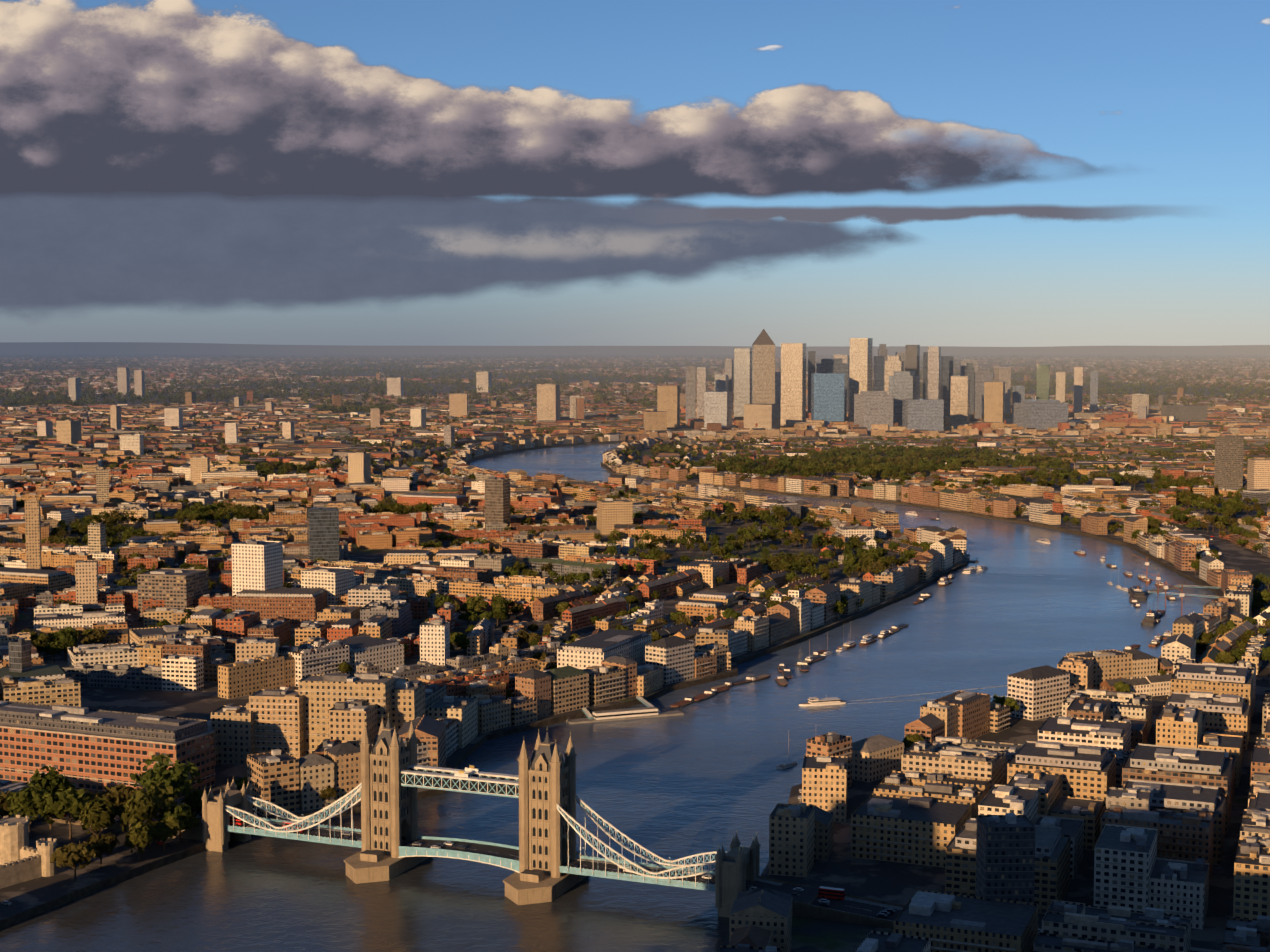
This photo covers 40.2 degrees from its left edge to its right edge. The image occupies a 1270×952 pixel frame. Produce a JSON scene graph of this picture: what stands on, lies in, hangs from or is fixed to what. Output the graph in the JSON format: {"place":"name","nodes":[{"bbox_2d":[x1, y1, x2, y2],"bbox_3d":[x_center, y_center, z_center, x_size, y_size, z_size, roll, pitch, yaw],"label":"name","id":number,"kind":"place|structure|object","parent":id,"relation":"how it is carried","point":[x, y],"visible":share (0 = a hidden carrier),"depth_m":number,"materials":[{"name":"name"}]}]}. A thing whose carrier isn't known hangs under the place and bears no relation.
{"place":"outdoors","nodes":[
{"label":"outdoors","id":0,"kind":"place"},
{"bbox_2d":[0,437,1216,951],"bbox_3d":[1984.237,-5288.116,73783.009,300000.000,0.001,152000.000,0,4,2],"label":"river","id":1,"kind":"structure","parent":0,"point":[708,775],"depth_m":967.54,"materials":[{"name":"blue liquid"}]},
{"bbox_2d":[566,498,1223,799],"bbox_3d":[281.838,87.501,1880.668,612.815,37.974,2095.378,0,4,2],"label":"boats","id":2,"kind":"object","parent":1,"relation":"on","point":[1137,594],"visible":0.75,"depth_m":1354.65,"materials":[{"name":"grey"}]},
{"bbox_2d":[0,354,1269,951],"bbox_3d":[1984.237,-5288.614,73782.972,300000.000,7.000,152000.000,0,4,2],"label":"ground","id":3,"kind":"structure","parent":0,"point":[880,880],"depth_m":1185.82,"materials":[{"name":"grey concrete"}]},
{"bbox_2d":[195,711,818,917],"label":"bridge","id":4,"kind":"structure","parent":3,"relation":"on","point":[394,776],"depth_m":793.33,"materials":[{"name":"stone"}]},
{"bbox_2d":[37,812,1220,951],"bbox_3d":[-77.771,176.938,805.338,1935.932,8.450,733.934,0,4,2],"label":"approach roads","id":5,"kind":"structure","parent":3,"relation":"on","point":[856,909],"depth_m":737.35,"materials":[{"name":"grey asphalt"}]},
{"bbox_2d":[48,811,1041,932],"bbox_3d":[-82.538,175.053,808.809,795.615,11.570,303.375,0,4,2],"label":"vehicles","id":6,"kind":"object","parent":5,"relation":"on","point":[832,893],"visible":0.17,"depth_m":770.50,"materials":[{"name":"red"}]},
{"bbox_2d":[0,329,1269,951],"bbox_3d":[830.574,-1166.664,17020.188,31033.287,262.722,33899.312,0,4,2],"label":"city buildings","id":7,"kind":"structure","parent":3,"relation":"on","point":[1004,835],"depth_m":1492.64,"materials":[{"name":"brown brick"}]},
{"bbox_2d":[0,354,1269,474],"bbox_3d":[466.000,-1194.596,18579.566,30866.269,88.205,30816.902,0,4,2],"label":"trees","id":8,"kind":"object","parent":3,"relation":"on","point":[854,457],"visible":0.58,"depth_m":7569.78,"materials":[{"name":"green plant"}]},
{"bbox_2d":[0,431,1269,612],"bbox_3d":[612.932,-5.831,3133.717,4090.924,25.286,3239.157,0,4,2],"label":"trees","id":9,"kind":"object","parent":3,"relation":"on","point":[869,558],"visible":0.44,"depth_m":2222.60,"materials":[{"name":"green plant"}]},
{"bbox_2d":[0,594,1269,880],"bbox_3d":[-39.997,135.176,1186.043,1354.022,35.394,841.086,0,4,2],"label":"trees","id":10,"kind":"object","parent":3,"relation":"on","point":[50,794],"visible":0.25,"depth_m":860.53,"materials":[{"name":"green plant"}]},
{"bbox_2d":[0,342,1269,353],"bbox_3d":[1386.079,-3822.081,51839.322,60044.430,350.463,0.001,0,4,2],"label":"distant hills","id":11,"kind":"structure","parent":3,"relation":"on","point":[98,348],"depth_m":51984.25,"materials":[{"name":"grey"}]},
{"bbox_2d":[1,474,1269,905],"bbox_3d":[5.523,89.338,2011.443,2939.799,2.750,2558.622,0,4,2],"label":"street cars","id":12,"kind":"object","parent":3,"relation":"on","point":[157,842],"visible":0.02,"depth_m":1511.49,"materials":[{"name":"red"}]},
{"bbox_2d":[0,0,1269,346],"label":"sky","id":13,"kind":"structure","parent":0,"point":[961,173],"materials":[{"name":"blue"}]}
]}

